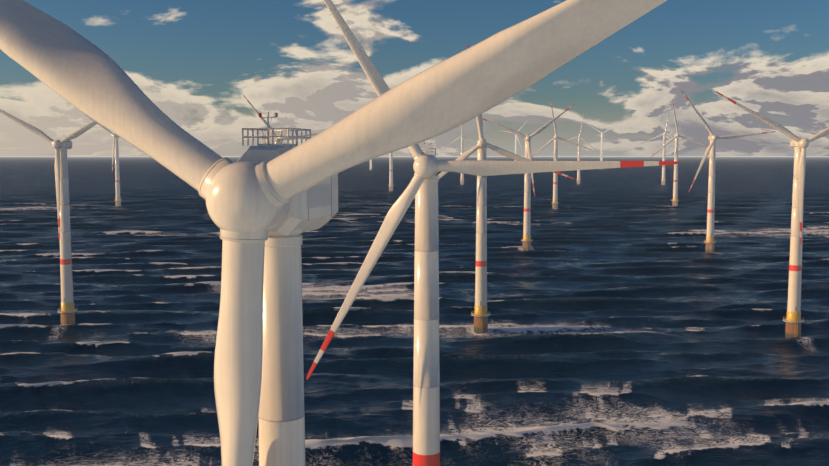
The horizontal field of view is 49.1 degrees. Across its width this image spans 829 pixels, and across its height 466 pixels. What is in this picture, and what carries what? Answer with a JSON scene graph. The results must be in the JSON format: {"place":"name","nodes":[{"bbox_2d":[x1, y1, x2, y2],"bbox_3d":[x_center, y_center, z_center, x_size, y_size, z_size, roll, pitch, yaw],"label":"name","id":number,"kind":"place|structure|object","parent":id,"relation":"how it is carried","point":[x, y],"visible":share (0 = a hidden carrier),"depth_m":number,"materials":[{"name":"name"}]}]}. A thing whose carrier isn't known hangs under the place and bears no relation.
{"place":"outdoors","nodes":[
{"label":"outdoors","id":0,"kind":"place"},
{"bbox_2d":[0,156,828,465],"bbox_3d":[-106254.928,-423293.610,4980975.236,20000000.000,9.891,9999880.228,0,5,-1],"label":"sea","id":1,"kind":"structure","parent":0,"point":[632,320],"depth_m":506.08,"materials":[{"name":"blue liquid"}]},
{"bbox_2d":[0,109,97,324],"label":"turbine","id":2,"kind":"object","parent":1,"relation":"in","point":[67,311],"visible":0.9,"depth_m":481.14,"materials":[{"name":"metal"}]},
{"bbox_2d":[85,115,121,206],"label":"turbine","id":3,"kind":"object","parent":1,"relation":"in","point":[118,200],"visible":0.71,"depth_m":1637.35,"materials":[{"name":"metal"}]},
{"bbox_2d":[239,114,273,143],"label":"turbine","id":4,"kind":"object","parent":1,"relation":"in","point":[264,141],"visible":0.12,"depth_m":2840.35,"materials":[{"name":"metal"}]},
{"bbox_2d":[242,94,318,143],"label":"turbine","id":5,"kind":"object","parent":1,"relation":"in","point":[278,141],"visible":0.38,"depth_m":892.23,"materials":[{"name":"metal"}]},
{"bbox_2d":[0,0,666,465],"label":"turbine","id":6,"kind":"object","parent":1,"relation":"in","point":[266,204],"visible":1,"depth_m":61.14,"materials":[{"name":"metal"}]},
{"bbox_2d":[388,152,393,190],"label":"turbine","id":7,"kind":"object","parent":1,"relation":"in","point":[390,185],"visible":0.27,"depth_m":2376.06,"materials":[{"name":"metal"}]},
{"bbox_2d":[444,125,476,184],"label":"turbine","id":8,"kind":"object","parent":1,"relation":"in","point":[462,137],"visible":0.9,"depth_m":2894.70,"materials":[{"name":"metal"}]},
{"bbox_2d":[307,0,679,465],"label":"turbine","id":9,"kind":"object","parent":1,"relation":"in","point":[422,188],"visible":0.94,"depth_m":172.23,"materials":[{"name":"metal"}]},
{"bbox_2d":[414,44,574,333],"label":"turbine","id":10,"kind":"object","parent":1,"relation":"in","point":[480,314],"visible":0.81,"depth_m":470.89,"materials":[{"name":"metal"}]},
{"bbox_2d":[499,121,526,160],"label":"turbine","id":11,"kind":"object","parent":1,"relation":"in","point":[516,137],"visible":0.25,"depth_m":6313.24,"materials":[{"name":"metal"}]},
{"bbox_2d":[482,103,575,250],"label":"turbine","id":12,"kind":"object","parent":1,"relation":"in","point":[526,240],"visible":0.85,"depth_m":876.84,"materials":[{"name":"metal"}]},
{"bbox_2d":[532,100,590,207],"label":"turbine","id":13,"kind":"object","parent":1,"relation":"in","point":[555,184],"visible":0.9,"depth_m":1553.71,"materials":[{"name":"metal"}]},
{"bbox_2d":[559,116,597,183],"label":"turbine","id":14,"kind":"object","parent":1,"relation":"in","point":[578,171],"visible":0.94,"depth_m":2963.59,"materials":[{"name":"metal"}]},
{"bbox_2d":[588,125,616,160],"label":"turbine","id":15,"kind":"object","parent":1,"relation":"in","point":[601,157],"visible":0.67,"depth_m":6234.44,"materials":[{"name":"metal"}]},
{"bbox_2d":[641,108,684,184],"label":"turbine","id":16,"kind":"object","parent":1,"relation":"in","point":[664,135],"visible":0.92,"depth_m":2862.43,"materials":[{"name":"metal"}]},
{"bbox_2d":[649,99,707,205],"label":"turbine","id":17,"kind":"object","parent":1,"relation":"in","point":[675,200],"visible":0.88,"depth_m":1629.17,"materials":[{"name":"metal"}]},
{"bbox_2d":[681,90,775,251],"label":"turbine","id":18,"kind":"object","parent":1,"relation":"in","point":[711,149],"visible":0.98,"depth_m":858.88,"materials":[{"name":"metal"}]},
{"bbox_2d":[716,92,828,337],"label":"turbine","id":19,"kind":"object","parent":1,"relation":"in","point":[793,320],"visible":1,"depth_m":453.32,"materials":[{"name":"metal"}]},
{"bbox_2d":[0,0,828,155],"label":"sky","id":20,"kind":"structure","parent":0,"point":[195,60],"materials":[{"name":"blue"}]}
]}

